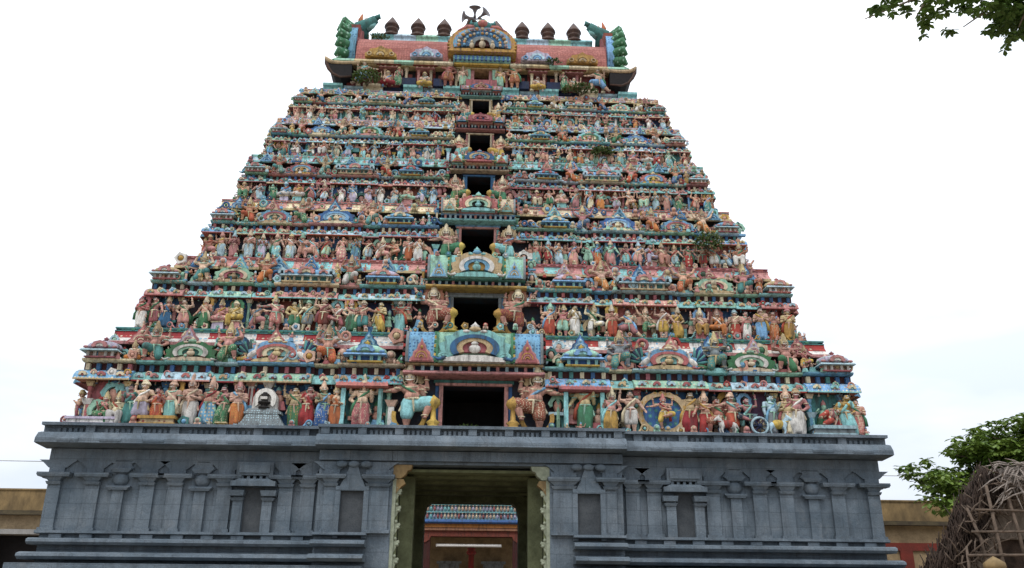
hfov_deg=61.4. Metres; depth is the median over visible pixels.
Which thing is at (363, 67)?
bare legged statue
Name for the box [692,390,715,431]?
standing statue
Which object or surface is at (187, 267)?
dancing statue
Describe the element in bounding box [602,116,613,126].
dancing statue
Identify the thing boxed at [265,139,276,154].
bare legged statue
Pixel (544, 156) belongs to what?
seated statue
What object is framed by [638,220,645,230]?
seated statue
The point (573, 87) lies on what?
leafy weed
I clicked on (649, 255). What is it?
seated statue
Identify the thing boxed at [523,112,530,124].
standing statue
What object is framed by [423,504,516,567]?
painted hall
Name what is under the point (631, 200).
dancing statue
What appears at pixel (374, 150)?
bare legged statue
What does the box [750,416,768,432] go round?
chariot wheel
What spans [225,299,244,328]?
seated statue
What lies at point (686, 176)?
sari clad statue
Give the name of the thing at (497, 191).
guardian statue
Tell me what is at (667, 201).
standing statue
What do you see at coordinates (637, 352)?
peacock statue
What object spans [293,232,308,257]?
bare legged statue
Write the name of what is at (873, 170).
sky
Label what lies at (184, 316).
bare legged statue
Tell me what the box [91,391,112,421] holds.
seated statue
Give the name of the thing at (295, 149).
seated statue
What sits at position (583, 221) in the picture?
kneeling bearer statue
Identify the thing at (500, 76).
standing statue
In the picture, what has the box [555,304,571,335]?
bare legged statue
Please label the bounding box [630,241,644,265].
bare legged statue
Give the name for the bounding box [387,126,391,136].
sari clad statue
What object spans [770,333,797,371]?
kneeling bearer statue
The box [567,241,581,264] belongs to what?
four armed statue
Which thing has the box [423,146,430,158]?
sari clad statue
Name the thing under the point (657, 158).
seated statue
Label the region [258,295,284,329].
bare legged statue
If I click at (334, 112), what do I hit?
sari clad statue
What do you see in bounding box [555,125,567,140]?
kneeling bearer statue
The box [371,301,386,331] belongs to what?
standing statue
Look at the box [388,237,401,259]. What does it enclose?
dancing statue
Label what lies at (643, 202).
seated statue
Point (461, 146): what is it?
guardian statue
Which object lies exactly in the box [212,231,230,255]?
four armed statue
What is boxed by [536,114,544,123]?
dancing statue
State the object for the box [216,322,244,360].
kneeling bearer statue
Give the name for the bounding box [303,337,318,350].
dancing statue
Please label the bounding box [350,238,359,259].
sari clad statue
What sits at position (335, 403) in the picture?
sari clad statue
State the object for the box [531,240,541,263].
standing statue
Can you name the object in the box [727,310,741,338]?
standing statue
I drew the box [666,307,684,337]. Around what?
sari clad statue
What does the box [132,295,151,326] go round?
standing statue
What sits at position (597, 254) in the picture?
standing statue
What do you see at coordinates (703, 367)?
seated statue
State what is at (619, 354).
kneeling bearer statue
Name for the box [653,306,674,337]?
bare legged statue
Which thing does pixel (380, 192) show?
sari clad statue
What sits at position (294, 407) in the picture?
four armed statue
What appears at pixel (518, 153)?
four armed statue
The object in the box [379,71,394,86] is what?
seated statue
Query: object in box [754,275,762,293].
sari clad statue
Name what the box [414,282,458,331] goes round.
guardian statue
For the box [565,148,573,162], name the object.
bare legged statue
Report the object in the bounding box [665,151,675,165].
standing statue
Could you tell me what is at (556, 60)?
leafy weed
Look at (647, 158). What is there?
seated statue
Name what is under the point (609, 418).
standing statue
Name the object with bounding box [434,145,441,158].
sari clad statue
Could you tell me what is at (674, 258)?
bare legged statue
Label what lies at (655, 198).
sari clad statue
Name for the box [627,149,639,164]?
seated statue
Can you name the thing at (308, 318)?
bare legged statue
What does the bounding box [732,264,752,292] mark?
kneeling bearer statue
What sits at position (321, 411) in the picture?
standing statue
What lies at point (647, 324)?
dancing statue
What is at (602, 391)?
pavilion
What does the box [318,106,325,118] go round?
bare legged statue
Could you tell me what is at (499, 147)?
guardian statue
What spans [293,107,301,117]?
four armed statue
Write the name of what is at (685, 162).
bare legged statue
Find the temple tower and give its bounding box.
[2,14,906,567]
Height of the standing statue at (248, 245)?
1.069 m
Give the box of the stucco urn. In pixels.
[983,556,1006,567]
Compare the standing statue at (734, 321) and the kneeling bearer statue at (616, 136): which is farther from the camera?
the kneeling bearer statue at (616, 136)
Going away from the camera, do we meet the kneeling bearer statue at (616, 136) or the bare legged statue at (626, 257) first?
the bare legged statue at (626, 257)
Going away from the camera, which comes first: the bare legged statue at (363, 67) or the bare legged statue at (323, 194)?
the bare legged statue at (323, 194)
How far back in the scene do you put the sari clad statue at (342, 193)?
30.94 m
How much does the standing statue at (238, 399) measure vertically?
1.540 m
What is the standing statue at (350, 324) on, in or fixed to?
on the temple tower
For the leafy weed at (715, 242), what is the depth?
29.79 m
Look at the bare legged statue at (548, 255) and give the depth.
29.70 m
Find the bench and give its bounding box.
[64,416,114,422]
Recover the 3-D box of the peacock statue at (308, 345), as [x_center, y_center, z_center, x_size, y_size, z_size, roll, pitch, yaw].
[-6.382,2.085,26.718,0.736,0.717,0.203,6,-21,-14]
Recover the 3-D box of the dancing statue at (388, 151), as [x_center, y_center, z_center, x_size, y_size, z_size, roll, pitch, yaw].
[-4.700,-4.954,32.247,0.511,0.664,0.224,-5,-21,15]
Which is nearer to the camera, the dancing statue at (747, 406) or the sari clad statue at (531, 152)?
the dancing statue at (747, 406)
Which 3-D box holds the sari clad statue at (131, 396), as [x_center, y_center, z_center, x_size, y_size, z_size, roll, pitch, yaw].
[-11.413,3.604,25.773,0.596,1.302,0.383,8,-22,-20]
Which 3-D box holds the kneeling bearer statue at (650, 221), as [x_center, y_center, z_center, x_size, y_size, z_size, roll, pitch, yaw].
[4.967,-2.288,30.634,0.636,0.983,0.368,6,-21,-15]
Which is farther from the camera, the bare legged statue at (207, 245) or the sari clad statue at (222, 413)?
the bare legged statue at (207, 245)
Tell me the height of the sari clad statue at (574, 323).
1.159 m
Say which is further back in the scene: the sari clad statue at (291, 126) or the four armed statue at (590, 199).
the sari clad statue at (291, 126)
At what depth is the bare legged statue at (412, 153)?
32.22 m
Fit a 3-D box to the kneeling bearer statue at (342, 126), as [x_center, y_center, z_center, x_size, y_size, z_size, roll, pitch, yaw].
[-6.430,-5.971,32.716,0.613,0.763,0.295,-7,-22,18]
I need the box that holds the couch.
[808,425,857,434]
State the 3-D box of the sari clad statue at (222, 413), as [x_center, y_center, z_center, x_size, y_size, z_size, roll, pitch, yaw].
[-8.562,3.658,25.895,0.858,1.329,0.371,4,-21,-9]
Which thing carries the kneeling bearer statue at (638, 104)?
on the temple tower
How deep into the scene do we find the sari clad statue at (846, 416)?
26.59 m
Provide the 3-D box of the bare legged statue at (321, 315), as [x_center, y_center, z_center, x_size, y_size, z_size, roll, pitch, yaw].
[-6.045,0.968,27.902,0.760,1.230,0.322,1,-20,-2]
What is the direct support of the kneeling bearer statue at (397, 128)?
on the temple tower
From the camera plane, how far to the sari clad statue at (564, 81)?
34.91 m
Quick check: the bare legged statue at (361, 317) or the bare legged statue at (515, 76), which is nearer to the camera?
the bare legged statue at (361, 317)
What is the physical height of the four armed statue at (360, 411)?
1.728 m
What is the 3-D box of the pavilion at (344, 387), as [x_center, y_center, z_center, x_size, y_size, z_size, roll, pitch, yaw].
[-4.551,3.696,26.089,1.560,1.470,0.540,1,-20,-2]
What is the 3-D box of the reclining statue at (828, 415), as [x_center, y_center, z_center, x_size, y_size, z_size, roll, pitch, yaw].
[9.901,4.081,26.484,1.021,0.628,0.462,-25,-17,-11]
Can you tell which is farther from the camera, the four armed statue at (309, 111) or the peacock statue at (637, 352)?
the four armed statue at (309, 111)
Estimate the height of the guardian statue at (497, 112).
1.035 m
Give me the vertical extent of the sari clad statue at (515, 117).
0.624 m
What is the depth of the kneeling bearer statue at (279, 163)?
31.41 m
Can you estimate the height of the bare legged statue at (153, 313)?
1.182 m
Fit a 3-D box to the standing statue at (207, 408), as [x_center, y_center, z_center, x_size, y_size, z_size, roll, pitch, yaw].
[-9.063,3.541,25.973,0.728,1.594,0.393,3,-21,-7]
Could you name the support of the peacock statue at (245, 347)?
on the temple tower
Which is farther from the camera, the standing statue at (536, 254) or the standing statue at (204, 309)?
the standing statue at (536, 254)
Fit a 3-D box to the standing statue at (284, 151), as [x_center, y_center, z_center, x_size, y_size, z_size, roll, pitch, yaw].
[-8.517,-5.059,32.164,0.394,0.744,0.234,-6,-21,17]
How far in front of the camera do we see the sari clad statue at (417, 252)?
29.53 m
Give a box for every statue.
[73,389,86,415]
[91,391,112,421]
[105,390,124,422]
[120,384,137,422]
[123,340,140,359]
[130,379,154,415]
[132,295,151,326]
[141,320,171,359]
[146,296,163,325]
[149,386,165,414]
[158,296,174,327]
[161,380,185,422]
[175,297,194,327]
[179,373,201,423]
[182,261,197,276]
[193,251,214,280]
[193,295,214,328]
[197,376,221,423]
[201,234,220,255]
[209,298,228,328]
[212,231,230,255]
[212,385,230,423]
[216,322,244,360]
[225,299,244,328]
[228,231,239,256]
[228,381,248,424]
[231,205,240,219]
[236,339,258,357]
[236,354,246,360]
[237,182,251,198]
[240,197,259,221]
[242,230,255,256]
[245,388,258,404]
[247,302,270,328]
[251,183,264,199]
[256,253,276,281]
[257,234,268,256]
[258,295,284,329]
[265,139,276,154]
[269,184,276,199]
[269,231,284,257]
[272,153,286,172]
[277,182,291,200]
[279,141,287,154]
[283,233,299,257]
[283,385,309,425]
[285,299,303,329]
[289,122,294,132]
[291,139,300,154]
[291,183,304,200]
[291,198,314,222]
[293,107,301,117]
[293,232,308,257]
[295,340,316,361]
[296,117,307,133]
[297,300,319,330]
[297,384,318,425]
[300,237,320,258]
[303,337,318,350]
[304,183,317,199]
[306,106,314,117]
[306,142,317,155]
[313,380,331,425]
[314,295,335,330]
[315,89,328,101]
[316,155,335,173]
[316,324,341,362]
[317,182,331,200]
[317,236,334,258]
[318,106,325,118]
[318,140,330,155]
[326,300,346,330]
[327,387,345,423]
[332,108,337,118]
[333,142,341,156]
[333,263,341,279]
[334,118,351,134]
[335,236,348,258]
[337,186,345,201]
[341,255,361,284]
[342,299,359,331]
[344,141,352,156]
[347,108,352,119]
[347,184,356,201]
[349,374,378,423]
[350,62,378,83]
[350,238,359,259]
[351,89,364,102]
[354,300,376,331]
[357,207,364,222]
[359,107,365,119]
[359,143,367,156]
[362,237,375,259]
[364,185,372,202]
[364,200,382,224]
[368,141,379,157]
[371,237,393,259]
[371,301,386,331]
[372,109,381,119]
[376,186,384,202]
[378,156,397,175]
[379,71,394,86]
[380,144,392,157]
[383,365,440,425]
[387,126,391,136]
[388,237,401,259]
[389,109,395,120]
[390,187,398,202]
[391,295,412,330]
[392,120,403,136]
[393,67,402,85]
[396,144,407,157]
[401,110,408,120]
[401,187,414,203]
[402,91,411,104]
[402,236,413,260]
[408,145,419,158]
[412,238,424,260]
[414,112,420,121]
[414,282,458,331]
[415,186,426,203]
[416,72,431,87]
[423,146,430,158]
[429,187,437,203]
[429,223,464,254]
[431,111,440,121]
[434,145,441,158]
[441,59,456,85]
[442,174,470,197]
[446,112,450,122]
[447,135,471,153]
[454,102,473,116]
[457,66,467,85]
[486,175,515,199]
[487,103,507,116]
[487,136,511,154]
[489,225,524,256]
[492,285,537,333]
[495,67,505,85]
[506,63,521,88]
[506,367,563,426]
[512,113,518,121]
[514,147,524,161]
[515,190,527,203]
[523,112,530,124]
[527,148,534,161]
[529,189,543,206]
[530,76,545,91]
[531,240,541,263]
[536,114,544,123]
[538,147,548,161]
[540,239,556,263]
[540,303,559,335]
[544,188,554,204]
[549,96,558,108]
[550,113,557,123]
[552,148,562,162]
[554,190,568,207]
[554,242,563,263]
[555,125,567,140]
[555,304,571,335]
[559,72,568,89]
[563,116,568,125]
[564,162,577,180]
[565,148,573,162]
[566,78,581,92]
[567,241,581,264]
[567,304,581,335]
[568,392,599,427]
[569,188,581,207]
[570,206,593,229]
[577,114,588,124]
[577,150,584,163]
[581,240,594,264]
[584,69,610,91]
[584,190,594,207]
[584,302,604,335]
[591,241,602,264]
[591,260,610,290]
[592,153,598,163]
[594,114,600,126]
[595,191,606,208]
[596,97,608,109]
[601,386,621,427]
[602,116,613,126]
[604,240,620,265]
[605,304,618,336]
[605,330,631,367]
[606,153,616,163]
[609,272,619,287]
[610,127,621,142]
[610,192,620,208]
[616,148,624,164]
[616,309,642,336]
[617,243,632,265]
[618,190,635,208]
[618,388,646,430]
[620,117,629,126]
[621,163,639,182]
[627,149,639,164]
[629,343,646,367]
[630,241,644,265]
[630,347,650,365]
[632,118,640,127]
[633,99,642,110]
[634,305,655,337]
[636,192,650,209]
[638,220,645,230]
[641,151,653,164]
[642,207,659,231]
[644,244,657,266]
[645,117,654,127]
[646,393,675,429]
[649,128,663,143]
[651,152,662,165]
[651,191,659,209]
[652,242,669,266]
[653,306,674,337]
[659,117,665,128]
[662,192,671,209]
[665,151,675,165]
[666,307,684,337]
[667,244,682,266]
[668,165,681,183]
[668,262,695,291]
[675,193,682,210]
[675,390,700,431]
[679,153,688,165]
[680,245,697,267]
[683,171,688,183]
[686,348,707,366]
[689,307,709,338]
[690,192,700,210]
[690,209,712,232]
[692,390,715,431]
[695,243,711,267]
[697,357,707,369]
[699,396,728,431]
[700,332,726,369]
[701,194,713,210]
[705,244,720,267]
[709,308,726,338]
[714,392,741,432]
[714,414,738,432]
[718,249,735,268]
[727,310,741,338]
[728,393,757,432]
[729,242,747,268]
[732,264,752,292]
[741,311,752,339]
[752,307,769,339]
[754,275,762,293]
[762,393,780,432]
[765,310,780,339]
[765,413,791,432]
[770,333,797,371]
[777,386,794,433]
[779,308,795,340]
[786,388,809,433]
[797,345,816,368]
[819,407,842,424]
[832,405,841,424]
[833,393,858,434]
[849,398,868,434]
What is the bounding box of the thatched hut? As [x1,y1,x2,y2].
[919,458,1023,567]
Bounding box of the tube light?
[436,544,501,547]
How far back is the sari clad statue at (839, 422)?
26.59 m
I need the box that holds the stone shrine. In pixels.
[238,388,283,424]
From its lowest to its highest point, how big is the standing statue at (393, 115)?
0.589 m
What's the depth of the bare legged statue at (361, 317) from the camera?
27.85 m
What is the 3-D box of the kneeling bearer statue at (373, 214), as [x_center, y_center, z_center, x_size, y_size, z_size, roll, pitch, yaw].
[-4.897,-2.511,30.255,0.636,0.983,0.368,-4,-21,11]
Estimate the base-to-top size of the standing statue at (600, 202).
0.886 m
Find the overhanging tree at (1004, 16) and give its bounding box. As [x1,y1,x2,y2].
[865,0,1023,56]
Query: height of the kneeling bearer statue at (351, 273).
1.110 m
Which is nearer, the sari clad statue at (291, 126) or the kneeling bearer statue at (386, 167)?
the kneeling bearer statue at (386, 167)
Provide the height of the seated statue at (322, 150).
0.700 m
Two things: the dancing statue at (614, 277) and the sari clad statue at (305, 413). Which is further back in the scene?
the dancing statue at (614, 277)
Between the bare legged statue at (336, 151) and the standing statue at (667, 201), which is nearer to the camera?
the standing statue at (667, 201)
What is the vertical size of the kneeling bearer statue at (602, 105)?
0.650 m
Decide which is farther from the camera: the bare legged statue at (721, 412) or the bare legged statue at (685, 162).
the bare legged statue at (685, 162)
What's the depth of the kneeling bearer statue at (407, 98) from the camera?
33.78 m
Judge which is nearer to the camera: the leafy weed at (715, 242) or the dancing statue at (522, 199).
the leafy weed at (715, 242)
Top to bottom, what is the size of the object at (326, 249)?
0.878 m
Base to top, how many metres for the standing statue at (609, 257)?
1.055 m
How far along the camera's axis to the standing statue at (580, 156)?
32.51 m
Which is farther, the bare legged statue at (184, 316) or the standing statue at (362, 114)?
the standing statue at (362, 114)
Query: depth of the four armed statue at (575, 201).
31.20 m
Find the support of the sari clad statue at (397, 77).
on the temple tower
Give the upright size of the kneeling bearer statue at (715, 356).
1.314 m
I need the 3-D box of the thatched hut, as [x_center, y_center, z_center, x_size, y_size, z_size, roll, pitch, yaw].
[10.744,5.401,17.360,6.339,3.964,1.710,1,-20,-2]
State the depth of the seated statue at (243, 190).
30.73 m
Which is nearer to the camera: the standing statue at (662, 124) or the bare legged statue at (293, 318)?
the bare legged statue at (293, 318)
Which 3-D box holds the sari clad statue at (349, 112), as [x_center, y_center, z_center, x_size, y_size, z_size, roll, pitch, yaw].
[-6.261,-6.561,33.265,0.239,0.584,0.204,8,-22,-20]
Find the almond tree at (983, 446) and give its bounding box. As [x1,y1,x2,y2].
[894,412,1023,517]
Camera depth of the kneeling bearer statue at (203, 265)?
28.50 m
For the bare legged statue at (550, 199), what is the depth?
31.14 m
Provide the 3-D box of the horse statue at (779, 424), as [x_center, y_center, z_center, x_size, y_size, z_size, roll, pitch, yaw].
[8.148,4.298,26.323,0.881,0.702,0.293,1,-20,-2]
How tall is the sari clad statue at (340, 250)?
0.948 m
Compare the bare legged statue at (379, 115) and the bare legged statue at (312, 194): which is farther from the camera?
the bare legged statue at (379, 115)
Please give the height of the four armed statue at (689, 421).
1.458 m
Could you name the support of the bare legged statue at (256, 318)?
on the temple tower
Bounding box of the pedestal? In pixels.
[136,415,179,423]
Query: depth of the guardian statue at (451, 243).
29.65 m
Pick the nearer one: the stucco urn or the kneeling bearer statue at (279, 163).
the stucco urn
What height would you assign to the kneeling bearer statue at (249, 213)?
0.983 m
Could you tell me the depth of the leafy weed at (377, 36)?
37.38 m
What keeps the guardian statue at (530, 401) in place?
on the temple tower
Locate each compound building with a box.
[0,488,45,567]
[881,500,952,567]
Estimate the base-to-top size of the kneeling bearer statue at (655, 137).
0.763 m
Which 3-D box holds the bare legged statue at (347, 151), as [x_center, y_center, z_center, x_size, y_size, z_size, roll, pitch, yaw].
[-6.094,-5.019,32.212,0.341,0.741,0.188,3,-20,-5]
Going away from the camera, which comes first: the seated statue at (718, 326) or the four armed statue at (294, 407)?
the four armed statue at (294, 407)
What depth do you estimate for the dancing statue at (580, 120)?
33.67 m
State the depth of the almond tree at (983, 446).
27.80 m
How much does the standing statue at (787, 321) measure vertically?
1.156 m
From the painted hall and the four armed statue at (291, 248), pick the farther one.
the painted hall
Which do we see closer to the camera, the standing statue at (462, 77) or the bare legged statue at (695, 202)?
the bare legged statue at (695, 202)
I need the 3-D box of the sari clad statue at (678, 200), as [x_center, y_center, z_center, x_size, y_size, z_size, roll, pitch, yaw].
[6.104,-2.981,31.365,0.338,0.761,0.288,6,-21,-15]
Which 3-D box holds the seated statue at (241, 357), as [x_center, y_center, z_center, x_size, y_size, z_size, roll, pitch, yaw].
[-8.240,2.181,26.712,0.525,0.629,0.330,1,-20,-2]
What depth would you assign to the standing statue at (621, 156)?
32.52 m
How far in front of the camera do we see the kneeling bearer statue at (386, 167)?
31.57 m
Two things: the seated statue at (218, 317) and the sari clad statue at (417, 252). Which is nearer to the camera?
the seated statue at (218, 317)
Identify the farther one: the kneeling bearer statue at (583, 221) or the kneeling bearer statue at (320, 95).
the kneeling bearer statue at (320, 95)
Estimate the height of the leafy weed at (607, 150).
0.563 m
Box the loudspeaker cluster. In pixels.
[461,5,489,24]
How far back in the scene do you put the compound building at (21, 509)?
33.63 m
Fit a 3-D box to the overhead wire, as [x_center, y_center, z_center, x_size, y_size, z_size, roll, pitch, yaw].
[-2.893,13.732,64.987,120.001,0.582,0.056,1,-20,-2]
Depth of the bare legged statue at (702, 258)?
29.95 m
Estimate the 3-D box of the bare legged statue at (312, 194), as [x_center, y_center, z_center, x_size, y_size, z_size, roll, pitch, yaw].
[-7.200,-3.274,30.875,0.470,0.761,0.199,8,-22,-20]
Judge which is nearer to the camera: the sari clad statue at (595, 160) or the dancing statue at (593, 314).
the dancing statue at (593, 314)
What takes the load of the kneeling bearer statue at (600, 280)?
on the temple tower
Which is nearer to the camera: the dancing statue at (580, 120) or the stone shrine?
the stone shrine
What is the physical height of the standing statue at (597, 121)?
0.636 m
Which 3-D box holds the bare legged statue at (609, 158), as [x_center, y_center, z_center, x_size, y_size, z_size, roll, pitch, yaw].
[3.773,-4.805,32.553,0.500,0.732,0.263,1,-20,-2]
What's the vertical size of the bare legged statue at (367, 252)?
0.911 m
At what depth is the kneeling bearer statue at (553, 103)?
33.99 m
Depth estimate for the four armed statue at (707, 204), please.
31.40 m
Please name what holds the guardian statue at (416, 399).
on the temple tower
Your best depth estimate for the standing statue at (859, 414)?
26.50 m
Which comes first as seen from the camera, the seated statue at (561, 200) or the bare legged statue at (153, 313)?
the bare legged statue at (153, 313)
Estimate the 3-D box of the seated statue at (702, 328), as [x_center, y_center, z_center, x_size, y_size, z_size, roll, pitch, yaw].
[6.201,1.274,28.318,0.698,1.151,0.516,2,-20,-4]
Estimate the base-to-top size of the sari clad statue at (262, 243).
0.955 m
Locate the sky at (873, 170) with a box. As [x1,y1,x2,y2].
[0,0,1023,499]
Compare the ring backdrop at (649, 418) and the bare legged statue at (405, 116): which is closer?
the ring backdrop at (649, 418)
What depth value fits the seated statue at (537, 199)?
31.09 m
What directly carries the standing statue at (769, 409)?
on the temple tower
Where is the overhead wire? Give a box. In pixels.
[0,460,923,476]
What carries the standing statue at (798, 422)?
on the temple tower
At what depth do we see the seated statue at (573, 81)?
34.88 m
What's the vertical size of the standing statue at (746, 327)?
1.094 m
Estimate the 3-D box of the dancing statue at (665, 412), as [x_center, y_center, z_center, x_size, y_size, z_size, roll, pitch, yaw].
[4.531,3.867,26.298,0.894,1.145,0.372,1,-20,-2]
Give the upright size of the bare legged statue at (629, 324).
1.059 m
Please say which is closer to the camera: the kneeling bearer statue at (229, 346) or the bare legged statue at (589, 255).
the kneeling bearer statue at (229, 346)
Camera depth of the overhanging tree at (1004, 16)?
13.08 m
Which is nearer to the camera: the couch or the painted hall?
the couch
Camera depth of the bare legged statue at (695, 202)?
31.38 m
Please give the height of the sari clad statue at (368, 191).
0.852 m
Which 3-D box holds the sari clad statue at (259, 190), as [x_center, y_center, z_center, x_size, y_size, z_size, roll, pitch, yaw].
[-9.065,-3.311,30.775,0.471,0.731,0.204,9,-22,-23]
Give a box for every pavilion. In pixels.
[336,382,388,423]
[558,386,609,427]
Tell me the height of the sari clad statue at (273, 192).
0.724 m
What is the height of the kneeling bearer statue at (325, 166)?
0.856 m
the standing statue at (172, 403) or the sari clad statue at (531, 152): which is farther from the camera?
the sari clad statue at (531, 152)
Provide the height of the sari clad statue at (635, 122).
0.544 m
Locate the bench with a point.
(85, 418)
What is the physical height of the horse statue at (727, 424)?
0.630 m
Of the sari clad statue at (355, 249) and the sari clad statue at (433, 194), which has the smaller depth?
the sari clad statue at (355, 249)
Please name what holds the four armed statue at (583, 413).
on the temple tower
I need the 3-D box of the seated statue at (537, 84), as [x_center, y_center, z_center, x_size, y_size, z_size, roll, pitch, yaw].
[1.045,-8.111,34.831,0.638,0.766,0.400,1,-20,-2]
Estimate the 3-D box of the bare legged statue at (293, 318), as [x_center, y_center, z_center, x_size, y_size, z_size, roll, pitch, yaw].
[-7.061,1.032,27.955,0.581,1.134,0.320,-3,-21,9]
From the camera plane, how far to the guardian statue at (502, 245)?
29.72 m
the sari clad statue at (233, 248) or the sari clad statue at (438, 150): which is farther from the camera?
the sari clad statue at (438, 150)
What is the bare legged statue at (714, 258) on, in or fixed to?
on the temple tower
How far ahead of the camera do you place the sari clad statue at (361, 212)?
30.24 m
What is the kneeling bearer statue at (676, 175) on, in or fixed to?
on the temple tower
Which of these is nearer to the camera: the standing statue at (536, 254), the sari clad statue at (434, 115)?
the standing statue at (536, 254)
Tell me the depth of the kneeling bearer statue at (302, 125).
32.64 m
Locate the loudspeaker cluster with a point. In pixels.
(474, 8)
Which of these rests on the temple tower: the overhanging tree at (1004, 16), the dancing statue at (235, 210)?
the dancing statue at (235, 210)
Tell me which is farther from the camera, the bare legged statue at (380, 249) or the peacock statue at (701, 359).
the bare legged statue at (380, 249)
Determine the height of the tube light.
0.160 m
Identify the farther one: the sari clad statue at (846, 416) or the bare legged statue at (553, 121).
the bare legged statue at (553, 121)
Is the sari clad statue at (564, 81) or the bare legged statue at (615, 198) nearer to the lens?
the bare legged statue at (615, 198)
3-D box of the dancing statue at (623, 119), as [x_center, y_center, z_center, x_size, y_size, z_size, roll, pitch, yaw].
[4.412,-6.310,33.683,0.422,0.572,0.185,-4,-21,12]
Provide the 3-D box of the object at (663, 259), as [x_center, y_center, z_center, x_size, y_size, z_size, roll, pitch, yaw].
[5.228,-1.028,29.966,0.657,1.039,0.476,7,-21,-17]
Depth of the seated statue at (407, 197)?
30.89 m
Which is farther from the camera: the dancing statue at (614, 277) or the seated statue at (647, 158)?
the seated statue at (647, 158)
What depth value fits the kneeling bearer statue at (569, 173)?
31.77 m
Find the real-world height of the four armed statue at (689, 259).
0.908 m
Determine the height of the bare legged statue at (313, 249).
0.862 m
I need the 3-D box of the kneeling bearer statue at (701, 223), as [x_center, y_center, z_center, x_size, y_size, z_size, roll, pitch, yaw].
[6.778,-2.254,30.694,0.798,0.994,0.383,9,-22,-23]
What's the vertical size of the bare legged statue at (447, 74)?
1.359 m
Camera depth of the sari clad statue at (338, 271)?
28.67 m
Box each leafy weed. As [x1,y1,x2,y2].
[352,67,382,86]
[367,32,389,39]
[545,57,562,64]
[559,81,597,95]
[588,145,615,157]
[692,227,725,251]
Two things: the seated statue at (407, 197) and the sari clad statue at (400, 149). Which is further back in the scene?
the sari clad statue at (400, 149)
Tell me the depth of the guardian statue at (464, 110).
33.54 m
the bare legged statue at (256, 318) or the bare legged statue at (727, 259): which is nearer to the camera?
the bare legged statue at (256, 318)
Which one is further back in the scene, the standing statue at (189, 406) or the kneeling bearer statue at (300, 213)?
the kneeling bearer statue at (300, 213)
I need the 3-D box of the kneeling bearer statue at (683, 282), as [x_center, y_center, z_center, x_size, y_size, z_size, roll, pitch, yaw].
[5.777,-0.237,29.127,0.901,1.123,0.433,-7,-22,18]
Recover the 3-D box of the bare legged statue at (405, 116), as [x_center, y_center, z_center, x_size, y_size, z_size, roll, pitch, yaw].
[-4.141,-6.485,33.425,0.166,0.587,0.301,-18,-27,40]
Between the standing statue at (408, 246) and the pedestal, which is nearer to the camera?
the pedestal
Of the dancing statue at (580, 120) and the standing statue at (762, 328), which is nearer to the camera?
the standing statue at (762, 328)
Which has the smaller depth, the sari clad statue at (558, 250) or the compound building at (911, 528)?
the sari clad statue at (558, 250)
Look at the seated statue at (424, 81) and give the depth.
34.52 m
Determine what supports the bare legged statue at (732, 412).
on the temple tower
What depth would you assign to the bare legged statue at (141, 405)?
25.70 m
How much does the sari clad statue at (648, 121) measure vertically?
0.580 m
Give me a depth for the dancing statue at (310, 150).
32.14 m
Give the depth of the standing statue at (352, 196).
30.92 m
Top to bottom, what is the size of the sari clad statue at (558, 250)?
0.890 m
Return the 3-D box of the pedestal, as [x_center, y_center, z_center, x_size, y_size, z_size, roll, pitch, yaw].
[-10.508,4.090,25.605,1.100,0.300,0.470,1,-20,-2]
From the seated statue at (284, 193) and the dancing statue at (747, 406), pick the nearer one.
the dancing statue at (747, 406)
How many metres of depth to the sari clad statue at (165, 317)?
27.67 m
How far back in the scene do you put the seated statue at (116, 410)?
25.57 m
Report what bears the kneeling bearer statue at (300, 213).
on the temple tower
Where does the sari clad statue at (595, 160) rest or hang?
on the temple tower
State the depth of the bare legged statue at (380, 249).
29.44 m
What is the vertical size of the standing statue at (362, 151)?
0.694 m
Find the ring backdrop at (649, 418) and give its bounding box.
[637,391,685,431]
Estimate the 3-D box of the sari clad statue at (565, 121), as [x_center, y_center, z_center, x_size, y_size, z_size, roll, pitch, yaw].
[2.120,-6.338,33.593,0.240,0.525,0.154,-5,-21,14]
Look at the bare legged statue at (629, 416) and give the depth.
26.23 m
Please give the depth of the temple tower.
26.74 m
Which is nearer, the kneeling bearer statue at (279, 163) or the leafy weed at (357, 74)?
the kneeling bearer statue at (279, 163)
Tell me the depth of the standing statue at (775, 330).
28.45 m
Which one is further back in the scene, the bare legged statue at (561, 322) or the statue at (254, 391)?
the bare legged statue at (561, 322)
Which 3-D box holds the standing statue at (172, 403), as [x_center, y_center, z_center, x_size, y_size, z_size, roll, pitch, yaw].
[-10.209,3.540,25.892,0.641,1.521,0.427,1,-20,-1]
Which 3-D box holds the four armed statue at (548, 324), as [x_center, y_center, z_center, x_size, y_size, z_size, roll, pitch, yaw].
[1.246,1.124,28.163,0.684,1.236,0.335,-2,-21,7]
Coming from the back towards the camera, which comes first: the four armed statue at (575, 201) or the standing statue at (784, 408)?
the four armed statue at (575, 201)
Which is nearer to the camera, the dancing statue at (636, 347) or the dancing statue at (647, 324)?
the dancing statue at (636, 347)
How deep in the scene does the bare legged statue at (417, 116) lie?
33.36 m
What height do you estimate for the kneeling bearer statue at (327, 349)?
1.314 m
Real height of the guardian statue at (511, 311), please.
1.854 m
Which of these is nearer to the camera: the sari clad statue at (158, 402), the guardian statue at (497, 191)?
the sari clad statue at (158, 402)
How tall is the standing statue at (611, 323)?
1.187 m
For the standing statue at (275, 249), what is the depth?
29.41 m
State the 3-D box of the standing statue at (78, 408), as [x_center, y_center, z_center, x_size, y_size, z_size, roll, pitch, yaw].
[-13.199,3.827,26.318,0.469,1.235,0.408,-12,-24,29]
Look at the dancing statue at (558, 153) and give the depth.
32.46 m
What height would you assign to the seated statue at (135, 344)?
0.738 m
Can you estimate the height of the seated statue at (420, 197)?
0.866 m

